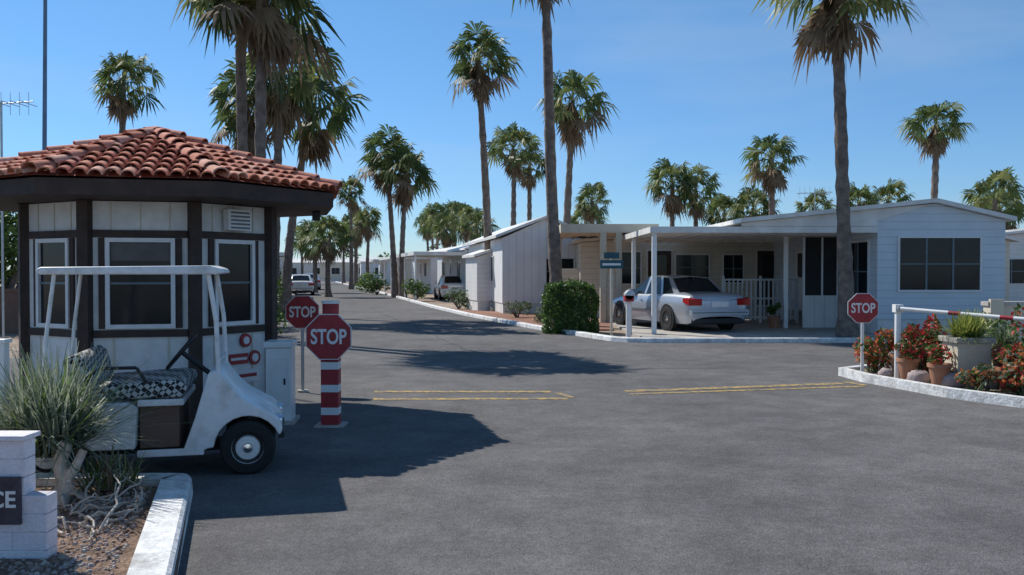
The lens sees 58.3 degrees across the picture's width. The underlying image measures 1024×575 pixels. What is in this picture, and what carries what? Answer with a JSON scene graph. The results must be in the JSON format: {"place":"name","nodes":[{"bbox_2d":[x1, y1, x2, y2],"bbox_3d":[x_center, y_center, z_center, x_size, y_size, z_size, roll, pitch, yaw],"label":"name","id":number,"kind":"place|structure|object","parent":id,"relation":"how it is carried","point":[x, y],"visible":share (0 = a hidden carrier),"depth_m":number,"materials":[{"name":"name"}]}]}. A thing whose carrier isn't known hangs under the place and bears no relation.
{"place":"outdoors","nodes":[
{"label":"outdoors","id":0,"kind":"place"},
{"bbox_2d":[0,282,634,357],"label":"gravel yard","id":1,"kind":"structure","parent":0,"point":[427,298],"depth_m":41.81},
{"bbox_2d":[0,211,17,288],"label":"broadleaf tree","id":2,"kind":"object","parent":1,"relation":"on","point":[10,256],"visible":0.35,"depth_m":26.83,"materials":[{"name":"green plant"}]},
{"bbox_2d":[0,289,18,333],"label":"block wall","id":3,"kind":"structure","parent":1,"relation":"on","point":[11,311],"depth_m":25.02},
{"bbox_2d":[0,92,36,337],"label":"tv antenna","id":4,"kind":"object","parent":1,"relation":"on","point":[2,215],"visible":0.96,"depth_m":19.96,"materials":[{"name":"metal"}]},
{"bbox_2d":[89,50,166,133],"bbox_3d":[-15.634,-4.232,36.937,3.070,10.563,3.053,1,1,40],"label":"palm tree","id":5,"kind":"object","parent":1,"relation":"on","point":[121,107],"visible":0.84,"depth_m":36.61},
{"bbox_2d":[175,0,290,151],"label":"palm tree","id":6,"kind":"object","parent":1,"relation":"on","point":[241,110],"visible":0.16,"depth_m":23.36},
{"bbox_2d":[206,57,305,158],"bbox_3d":[-9.065,-3.425,32.379,3.654,9.113,3.540,0,1,0],"label":"palm tree","id":7,"kind":"object","parent":1,"relation":"on","point":[226,113],"visible":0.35,"depth_m":31.96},
{"bbox_2d":[170,0,344,157],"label":"palm tree","id":8,"kind":"object","parent":1,"relation":"on","point":[269,37],"visible":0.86,"depth_m":22.02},
{"bbox_2d":[228,16,350,314],"bbox_3d":[-7.527,-4.130,31.513,4.109,10.554,4.276,0,1,0],"label":"palm tree","id":9,"kind":"object","parent":1,"relation":"on","point":[284,109],"visible":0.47,"depth_m":31.26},
{"bbox_2d":[340,211,373,284],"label":"palm tree","id":10,"kind":"object","parent":1,"relation":"on","point":[346,218],"visible":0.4,"depth_m":99.75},
{"bbox_2d":[352,206,382,272],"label":"palm tree","id":11,"kind":"object","parent":1,"relation":"on","point":[374,223],"visible":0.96,"depth_m":87.72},
{"bbox_2d":[362,271,388,294],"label":"shrub","id":12,"kind":"object","parent":1,"relation":"on","point":[373,285],"visible":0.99,"depth_m":65.66,"materials":[{"name":"green plant"}]},
{"bbox_2d":[349,124,415,297],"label":"palm tree","id":13,"kind":"object","parent":1,"relation":"on","point":[372,144],"visible":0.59,"depth_m":58.36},
{"bbox_2d":[373,143,440,297],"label":"palm tree","id":14,"kind":"object","parent":1,"relation":"on","point":[406,191],"visible":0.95,"depth_m":57.56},
{"bbox_2d":[401,279,430,299],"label":"shrub","id":15,"kind":"object","parent":1,"relation":"on","point":[411,286],"visible":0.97,"depth_m":51.64,"materials":[{"name":"green plant"}]},
{"bbox_2d":[422,287,433,293],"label":"skirting","id":16,"kind":"object","parent":1,"relation":"on","point":[431,291],"visible":0.14,"depth_m":68.66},
{"bbox_2d":[412,257,436,287],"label":"walls","id":17,"kind":"structure","parent":16,"relation":"on","point":[431,278],"depth_m":69.91,"materials":[{"name":"white"}]},
{"bbox_2d":[418,202,450,249],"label":"palm tree","id":18,"kind":"object","parent":1,"relation":"on","point":[431,209],"visible":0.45,"depth_m":91.64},
{"bbox_2d":[429,210,466,247],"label":"palm tree","id":19,"kind":"object","parent":1,"relation":"on","point":[446,238],"visible":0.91,"depth_m":79.42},
{"bbox_2d":[434,275,464,299],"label":"parked car","id":20,"kind":"object","parent":1,"relation":"on","point":[444,285],"visible":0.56,"depth_m":53.44,"materials":[{"name":"white metal"}]},
{"bbox_2d":[444,287,468,308],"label":"shrub","id":21,"kind":"object","parent":1,"relation":"on","point":[463,298],"visible":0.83,"depth_m":41.33,"materials":[{"name":"green plant"}]},
{"bbox_2d":[449,202,481,243],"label":"palm tree","id":22,"kind":"object","parent":1,"relation":"on","point":[462,208],"visible":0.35,"depth_m":84.61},
{"bbox_2d":[455,207,500,241],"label":"palm tree","id":23,"kind":"object","parent":1,"relation":"on","point":[475,233],"visible":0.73,"depth_m":74.61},
{"bbox_2d":[462,249,494,310],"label":"garden shed","id":24,"kind":"structure","parent":1,"relation":"on","point":[478,280],"depth_m":38.90,"materials":[{"name":"white"}]},
{"bbox_2d":[446,21,525,249],"bbox_3d":[-1.109,-5.149,39.488,3.610,12.302,3.525,0,1,0],"label":"palm tree","id":25,"kind":"object","parent":1,"relation":"on","point":[475,78],"visible":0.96,"depth_m":39.26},
{"bbox_2d":[480,121,544,225],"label":"palm tree","id":26,"kind":"object","parent":1,"relation":"on","point":[512,163],"visible":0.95,"depth_m":54.62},
{"bbox_2d":[492,301,542,313],"bbox_3d":[0.411,0.731,42.146,3.440,0.448,11.940,0,1,-9],"label":"skirting","id":27,"kind":"object","parent":1,"relation":"on","point":[499,307],"visible":0.14,"depth_m":36.18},
{"bbox_2d":[469,218,581,302],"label":"walls","id":28,"kind":"structure","parent":27,"relation":"on","point":[520,254],"depth_m":36.10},
{"bbox_2d":[462,215,566,245],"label":"roof","id":29,"kind":"structure","parent":28,"relation":"on","point":[498,233],"depth_m":36.78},
{"bbox_2d":[491,256,574,283],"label":"windows","id":30,"kind":"structure","parent":28,"relation":"attached to","point":[568,262],"depth_m":36.30,"materials":[{"name":"black glass"}]},
{"bbox_2d":[503,148,545,220],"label":"palm tree","id":31,"kind":"object","parent":1,"relation":"on","point":[530,182],"visible":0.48,"depth_m":57.74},
{"bbox_2d":[455,309,609,330],"bbox_3d":[0.538,1.086,33.541,3.027,0.050,15.372,0,1,-17],"label":"gravel bed","id":32,"kind":"object","parent":1,"relation":"on","point":[528,318],"visible":0.25,"depth_m":33.56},
{"bbox_2d":[503,301,531,316],"bbox_3d":[0.207,0.792,32.948,1.071,0.706,0.925,0,1,0],"label":"shrub","id":33,"kind":"object","parent":32,"relation":"on","point":[520,308],"visible":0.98,"depth_m":32.86,"materials":[{"name":"green plant"}]},
{"bbox_2d":[511,0,572,323],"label":"palm tree","id":34,"kind":"object","parent":32,"relation":"on","point":[553,231],"visible":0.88,"depth_m":28.44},
{"bbox_2d":[541,277,599,333],"bbox_3d":[1.628,0.560,25.410,1.695,1.687,1.415,0,1,0],"label":"hedge","id":35,"kind":"object","parent":1,"relation":"on","point":[564,306],"visible":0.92,"depth_m":24.93,"materials":[{"name":"green plant"}]},
{"bbox_2d":[534,69,620,223],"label":"palm tree","id":36,"kind":"object","parent":1,"relation":"on","point":[570,121],"visible":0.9,"depth_m":41.56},
{"bbox_2d":[572,181,612,223],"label":"palm tree","id":37,"kind":"object","parent":1,"relation":"on","point":[591,216],"visible":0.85,"depth_m":59.57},
{"bbox_2d":[559,224,658,322],"bbox_3d":[3.165,-0.486,32.581,3.190,3.230,6.030,0,1,0],"label":"carport","id":38,"kind":"object","parent":1,"relation":"on","point":[603,232],"visible":0.34,"depth_m":29.60,"materials":[{"name":"beige"}]},
{"bbox_2d":[646,250,779,315],"bbox_3d":[7.400,-0.134,33.252,5.020,2.500,0.699,0,1,0],"label":"door","id":39,"kind":"structure","parent":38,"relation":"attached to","point":[764,264],"depth_m":33.55,"materials":[{"name":"white glass"}]},
{"bbox_2d":[722,276,798,322],"bbox_3d":[7.905,0.380,29.232,2.430,1.500,0.080,0,1,0],"label":"lattice fence","id":40,"kind":"object","parent":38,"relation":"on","point":[795,298],"visible":0.69,"depth_m":29.21,"materials":[{"name":"white paint"}]},
{"bbox_2d":[767,301,781,327],"bbox_3d":[7.616,0.780,26.592,0.490,0.795,0.456,0,1,0],"label":"potted plant","id":41,"kind":"object","parent":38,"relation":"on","point":[773,321],"visible":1,"depth_m":26.50,"materials":[{"name":"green plant"}]},
{"bbox_2d":[780,247,801,321],"bbox_3d":[9.225,-0.081,30.354,0.699,2.500,1.080,0,1,0],"label":"door","id":42,"kind":"structure","parent":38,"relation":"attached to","point":[799,261],"depth_m":30.30,"materials":[{"name":"white paint"}]},
{"bbox_2d":[802,237,837,327],"bbox_3d":[9.035,-0.148,26.882,1.030,2.640,0.100,0,1,0],"label":"screened porch","id":43,"kind":"object","parent":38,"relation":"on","point":[819,282],"visible":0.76,"depth_m":26.86,"materials":[{"name":"white paint"}]},
{"bbox_2d":[600,252,622,335],"bbox_3d":[2.600,0.184,23.997,0.600,2.200,0.080,0,1,0],"label":"street name sign","id":44,"kind":"object","parent":1,"relation":"on","point":[611,264],"visible":0.91,"depth_m":23.95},
{"bbox_2d":[335,281,901,342],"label":"road kerb","id":45,"kind":"structure","parent":1,"relation":"on","point":[684,340],"depth_m":21.86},
{"bbox_2d":[623,291,633,336],"bbox_3d":[2.950,0.694,23.216,0.228,1.210,0.400,0,1,0],"label":"mailbox","id":46,"kind":"object","parent":1,"relation":"on","point":[628,297],"visible":0.86,"depth_m":23.16,"materials":[{"name":"white paint"}]},
{"bbox_2d":[643,157,699,225],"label":"palm tree","id":47,"kind":"object","parent":1,"relation":"on","point":[672,203],"visible":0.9,"depth_m":54.51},
{"bbox_2d":[589,306,767,317],"bbox_3d":[6.900,0.850,35.621,8.740,0.448,3.940,0,1,0],"label":"skirting","id":48,"kind":"object","parent":1,"relation":"on","point":[748,308],"depth_m":33.65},
{"bbox_2d":[575,240,773,305],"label":"walls","id":49,"kind":"structure","parent":48,"relation":"on","point":[587,259],"depth_m":33.58,"materials":[{"name":"beige"}]},
{"bbox_2d":[622,251,744,284],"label":"windows","id":50,"kind":"structure","parent":49,"relation":"attached to","point":[699,265],"depth_m":33.58,"materials":[{"name":"black glass"}]},
{"bbox_2d":[674,163,721,225],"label":"palm tree","id":51,"kind":"object","parent":1,"relation":"on","point":[697,213],"visible":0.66,"depth_m":55.57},
{"bbox_2d":[632,233,788,333],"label":"awning posts","id":52,"kind":"object","parent":1,"relation":"on","point":[654,287],"visible":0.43,"depth_m":26.58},
{"bbox_2d":[614,226,877,242],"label":"awning roof","id":53,"kind":"structure","parent":52,"relation":"on","point":[724,234],"depth_m":24.95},
{"bbox_2d":[702,193,741,225],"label":"palm tree","id":54,"kind":"object","parent":1,"relation":"on","point":[722,204],"visible":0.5,"depth_m":51.58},
{"bbox_2d":[725,185,781,220],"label":"palm tree","id":55,"kind":"object","parent":1,"relation":"on","point":[742,202],"visible":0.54,"depth_m":47.54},
{"bbox_2d":[738,133,808,214],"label":"palm tree","id":56,"kind":"object","parent":1,"relation":"on","point":[771,177],"visible":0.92,"depth_m":44.55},
{"bbox_2d":[613,318,949,337],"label":"carport slab","id":57,"kind":"structure","parent":1,"relation":"on","point":[749,328],"depth_m":25.11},
{"bbox_2d":[794,187,835,212],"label":"palm tree","id":58,"kind":"object","parent":1,"relation":"on","point":[809,200],"visible":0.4,"depth_m":47.75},
{"bbox_2d":[750,0,925,337],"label":"palm tree","id":59,"kind":"object","parent":1,"relation":"on","point":[829,26],"visible":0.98,"depth_m":22.81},
{"bbox_2d":[835,181,879,207],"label":"palm tree","id":60,"kind":"object","parent":1,"relation":"on","point":[856,192],"visible":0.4,"depth_m":48.49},
{"bbox_2d":[778,308,951,333],"bbox_3d":[11.250,0.941,30.572,3.290,0.448,12.940,0,1,0],"label":"skirting","id":61,"kind":"object","parent":1,"relation":"on","point":[873,325],"visible":0.07,"depth_m":24.10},
{"bbox_2d":[774,203,1005,318],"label":"walls","id":62,"kind":"structure","parent":61,"relation":"on","point":[933,219],"depth_m":24.05,"materials":[{"name":"blue"}]},
{"bbox_2d":[741,204,930,225],"bbox_3d":[8.515,-1.896,23.995,5.030,0.590,0.042,0,1,0],"label":"gable infill","id":63,"kind":"object","parent":62,"relation":"attached to","point":[871,217],"visible":1,"depth_m":23.98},
{"bbox_2d":[709,198,1016,225],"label":"roof","id":64,"kind":"structure","parent":62,"relation":"on","point":[952,204],"depth_m":23.82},
{"bbox_2d":[851,236,982,294],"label":"windows","id":65,"kind":"structure","parent":62,"relation":"attached to","point":[939,263],"depth_m":24.03,"materials":[{"name":"black glass"}]},
{"bbox_2d":[867,177,915,203],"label":"palm tree","id":66,"kind":"object","parent":1,"relation":"on","point":[889,189],"visible":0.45,"depth_m":49.60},
{"bbox_2d":[894,100,979,198],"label":"palm tree","id":67,"kind":"object","parent":1,"relation":"on","point":[934,143],"visible":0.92,"depth_m":41.70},
{"bbox_2d":[959,166,1023,229],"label":"palm tree","id":68,"kind":"object","parent":1,"relation":"on","point":[1004,177],"visible":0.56,"depth_m":45.61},
{"bbox_2d":[320,263,359,278],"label":"walls","id":69,"kind":"structure","parent":0,"point":[332,276],"depth_m":147.44,"materials":[{"name":"beige"}]},
{"bbox_2d":[396,252,466,257],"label":"awning roof","id":70,"kind":"structure","parent":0,"point":[429,254],"depth_m":51.90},
{"bbox_2d":[0,0,1023,269],"label":"sky","id":71,"kind":"structure","parent":0,"point":[692,81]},
{"bbox_2d":[10,282,1023,574],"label":"asphalt road","id":72,"kind":"structure","parent":0,"point":[600,472],"depth_m":7.95,"materials":[{"name":"asphalt"}]},
{"bbox_2d":[42,0,46,149],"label":"flag pole","id":73,"kind":"object","parent":72,"relation":"on","point":[44,124],"visible":0.32,"depth_m":17.20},
{"bbox_2d":[0,480,192,574],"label":"foreground planter bed","id":74,"kind":"object","parent":72,"relation":"on","point":[125,559],"visible":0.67,"depth_m":5.52,"materials":[{"name":"soil"}]},
{"bbox_2d":[0,338,11,426],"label":"marker post","id":75,"kind":"object","parent":74,"relation":"on","point":[4,350],"visible":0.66,"depth_m":6.98,"materials":[{"name":"white paint"}]},
{"bbox_2d":[0,431,57,558],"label":"blocks","id":76,"kind":"structure","parent":74,"relation":"on","point":[34,535],"depth_m":5.23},
{"bbox_2d":[0,477,21,524],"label":"plaque","id":77,"kind":"object","parent":76,"relation":"attached to","point":[10,516],"visible":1,"depth_m":5.20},
{"bbox_2d":[45,440,92,508],"bbox_3d":[-3.200,1.316,6.484,0.445,0.456,0.428,0,1,0],"label":"yucca stump","id":78,"kind":"object","parent":74,"relation":"on","point":[64,497],"visible":0.55,"depth_m":6.47,"materials":[{"name":"grey wood"}]},
{"bbox_2d":[0,486,151,574],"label":"pebbles","id":79,"kind":"object","parent":74,"relation":"on","point":[109,553],"visible":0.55,"depth_m":5.49,"materials":[{"name":"gravel"}]},
{"bbox_2d":[0,339,196,493],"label":"desert spoon plant","id":80,"kind":"object","parent":74,"relation":"on","point":[55,412],"visible":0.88,"depth_m":6.57,"materials":[{"name":"green plant"}]},
{"bbox_2d":[57,470,144,540],"bbox_3d":[-2.841,1.392,6.107,0.675,0.274,1.439,0,1,0],"label":"driftwood","id":81,"kind":"object","parent":74,"relation":"on","point":[86,502],"visible":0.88,"depth_m":6.17,"materials":[{"name":"grey wood"}]},
{"bbox_2d":[36,442,173,502],"bbox_3d":[-2.975,1.345,6.831,1.031,0.404,1.056,0,1,0],"label":"grass tuft","id":82,"kind":"object","parent":74,"relation":"on","point":[108,481],"visible":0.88,"depth_m":6.75,"materials":[{"name":"green plant"}]},
{"bbox_2d":[35,473,192,574],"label":"foreground kerb","id":83,"kind":"structure","parent":72,"relation":"on","point":[156,550],"depth_m":5.81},
{"bbox_2d":[35,265,283,473],"bbox_3d":[-3.138,0.692,8.029,2.220,1.765,1.140,0,1,-14],"label":"golf cart","id":84,"kind":"object","parent":72,"relation":"on","point":[250,416],"visible":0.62,"depth_m":7.65,"materials":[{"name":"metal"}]},
{"bbox_2d":[0,126,342,426],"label":"guard booth","id":85,"kind":"object","parent":72,"relation":"on","point":[153,196],"visible":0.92,"depth_m":10.03,"materials":[{"name":"white wood"}]},
{"bbox_2d":[35,238,255,328],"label":"windows","id":86,"kind":"structure","parent":85,"relation":"in","point":[133,301],"depth_m":10.01,"materials":[{"name":"black glass"}]},
{"bbox_2d":[263,339,299,424],"bbox_3d":[-2.623,1.066,10.401,0.360,0.930,0.460,0,1,-5],"label":"gate operator cabinet","id":87,"kind":"object","parent":72,"relation":"on","point":[280,367],"visible":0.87,"depth_m":10.23,"materials":[{"name":"metal"}]},
{"bbox_2d":[285,296,318,392],"bbox_3d":[-2.953,0.800,12.936,0.462,1.371,0.159,0,1,-8],"label":"stop sign","id":88,"kind":"object","parent":72,"relation":"on","point":[301,312],"visible":0.98,"depth_m":12.90,"materials":[{"name":"metal"}]},
{"bbox_2d":[291,274,314,294],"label":"parked car","id":89,"kind":"object","parent":72,"relation":"on","point":[302,283],"visible":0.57,"depth_m":63.71,"materials":[{"name":"white metal"}]},
{"bbox_2d":[285,219,326,292],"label":"palm tree","id":90,"kind":"object","parent":72,"relation":"on","point":[314,257],"visible":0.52,"depth_m":71.72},
{"bbox_2d":[266,54,371,316],"bbox_3d":[-7.139,-3.921,34.419,4.565,10.031,4.205,1,1,32],"label":"palm tree","id":91,"kind":"object","parent":72,"relation":"on","point":[315,146],"visible":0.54,"depth_m":34.27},
{"bbox_2d":[306,300,351,427],"bbox_3d":[-2.000,0.841,10.137,0.499,1.390,0.280,0,1,0],"label":"stop sign","id":92,"kind":"object","parent":72,"relation":"on","point":[329,337],"visible":1,"depth_m":10.01,"materials":[{"name":"metal"}]},
{"bbox_2d":[302,214,358,296],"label":"palm tree","id":93,"kind":"object","parent":72,"relation":"on","point":[328,249],"visible":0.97,"depth_m":59.67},
{"bbox_2d":[336,174,368,288],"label":"palm tree","id":94,"kind":"object","parent":72,"relation":"on","point":[352,205],"visible":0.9,"depth_m":84.77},
{"bbox_2d":[373,382,864,399],"bbox_3d":[1.726,1.472,12.982,7.319,0.001,1.266,0,1,-9],"label":"yellow road marking","id":95,"kind":"object","parent":72,"relation":"on","point":[562,394],"visible":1,"depth_m":12.98,"materials":[{"name":"paint"}]},
{"bbox_2d":[838,364,1023,407],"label":"planter kerb","id":96,"kind":"structure","parent":72,"relation":"on","point":[854,373],"depth_m":12.64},
{"bbox_2d":[858,368,1018,395],"bbox_3d":[9.250,1.444,12.428,7.500,0.078,6.800,0,1,0],"label":"planter bed","id":97,"kind":"object","parent":72,"relation":"on","point":[1003,392],"visible":0.08,"depth_m":12.60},
{"bbox_2d":[847,293,878,371],"bbox_3d":[5.552,0.773,14.536,0.471,1.366,0.159,0,1,5],"label":"stop sign","id":98,"kind":"object","parent":97,"relation":"on","point":[862,308],"visible":0.95,"depth_m":14.50,"materials":[{"name":"metal"}]},
{"bbox_2d":[847,327,893,372],"bbox_3d":[5.796,1.027,14.799,1.046,0.786,1.031,0,1,0],"label":"flowering plant","id":99,"kind":"object","parent":97,"relation":"on","point":[873,350],"visible":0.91,"depth_m":14.66,"materials":[{"name":"red plant"}]},
{"bbox_2d":[894,341,920,379],"bbox_3d":[5.927,1.094,13.780,0.387,0.593,0.463,1,1,30],"label":"flower pot","id":100,"kind":"object","parent":97,"relation":"on","point":[906,364],"visible":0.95,"depth_m":13.68,"materials":[{"name":"ceramic"}]},
{"bbox_2d":[885,314,941,377],"bbox_3d":[6.205,0.904,13.873,1.340,1.059,1.142,0,1,23],"label":"flowering plant","id":101,"kind":"object","parent":97,"relation":"on","point":[922,354],"visible":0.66,"depth_m":13.83,"materials":[{"name":"red plant"}]},
{"bbox_2d":[906,369,929,382],"bbox_3d":[5.955,1.332,13.434,0.347,0.267,0.296,0,1,0],"label":"rock","id":102,"kind":"object","parent":97,"relation":"on","point":[917,375],"visible":0.66,"depth_m":13.34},
{"bbox_2d":[925,343,953,385],"bbox_3d":[6.045,1.090,12.987,0.367,0.628,0.460,1,1,37],"label":"flower pot","id":103,"kind":"object","parent":97,"relation":"on","point":[938,370],"visible":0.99,"depth_m":12.88,"materials":[{"name":"ceramic"}]},
{"bbox_2d":[941,370,965,387],"bbox_3d":[6.210,1.323,12.928,0.386,0.318,0.333,0,1,0],"label":"rock","id":104,"kind":"object","parent":97,"relation":"on","point":[948,380],"visible":0.49,"depth_m":12.80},
{"bbox_2d":[892,304,1023,377],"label":"barrier gate","id":105,"kind":"structure","parent":97,"relation":"on","point":[898,309],"depth_m":13.73,"materials":[{"name":"metal"}]},
{"bbox_2d":[928,308,1003,386],"bbox_3d":[6.554,0.840,13.120,1.142,1.123,1.065,-1,1,-30],"label":"planter box","id":106,"kind":"object","parent":97,"relation":"on","point":[967,342],"visible":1,"depth_m":12.89,"materials":[{"name":"concrete"}]},
{"bbox_2d":[954,362,998,392],"bbox_3d":[6.293,1.205,12.384,0.635,0.447,0.628,0,1,0],"label":"flowering plant","id":107,"kind":"object","parent":97,"relation":"on","point":[979,374],"visible":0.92,"depth_m":12.32,"materials":[{"name":"green plant"}]},
{"bbox_2d":[967,310,1022,344],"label":"flowering plant","id":108,"kind":"object","parent":97,"relation":"on","point":[1002,323],"visible":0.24,"depth_m":14.36,"materials":[{"name":"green plant"}]},
{"bbox_2d":[985,326,1021,365],"bbox_3d":[7.258,0.976,13.433,1.009,0.841,1.062,-1,1,-31],"label":"plant","id":109,"kind":"object","parent":97,"relation":"on","point":[1003,337],"visible":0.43,"depth_m":13.34,"materials":[{"name":"plant"}]},
{"bbox_2d":[989,345,1023,395],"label":"flowering plant","id":110,"kind":"object","parent":97,"relation":"on","point":[1007,371],"visible":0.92,"depth_m":12.05,"materials":[{"name":"red plant"}]},
{"bbox_2d":[981,299,1023,341],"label":"boundary wall","id":111,"kind":"structure","parent":72,"relation":"on","point":[998,307],"depth_m":17.57,"materials":[{"name":"concrete"}]},
{"bbox_2d":[613,275,749,330],"bbox_3d":[4.746,0.415,27.038,2.100,1.578,5.230,0,1,-19],"label":"parked sedan","id":112,"kind":"object","parent":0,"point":[689,300],"visible":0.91,"depth_m":25.35,"materials":[{"name":"silver metal"}]},
{"bbox_2d":[1005,240,1009,300],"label":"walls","id":113,"kind":"structure","parent":0,"point":[1007,264],"depth_m":32.99,"materials":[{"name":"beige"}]},
{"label":"skirting","id":114,"kind":"object","parent":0,"visible":0},
{"bbox_2d":[437,249,468,289],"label":"walls","id":115,"kind":"structure","parent":114,"relation":"on","point":[455,259],"depth_m":56.20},
{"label":"skirting","id":116,"kind":"object","parent":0,"visible":0},
{"bbox_2d":[1008,233,1023,300],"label":"walls","id":117,"kind":"structure","parent":116,"relation":"on","point":[1016,292],"depth_m":37.98,"materials":[{"name":"white"}]},
{"bbox_2d":[1010,258,1023,284],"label":"windows","id":118,"kind":"structure","parent":117,"relation":"attached to","point":[1016,271],"depth_m":37.98,"materials":[{"name":"black glass"}]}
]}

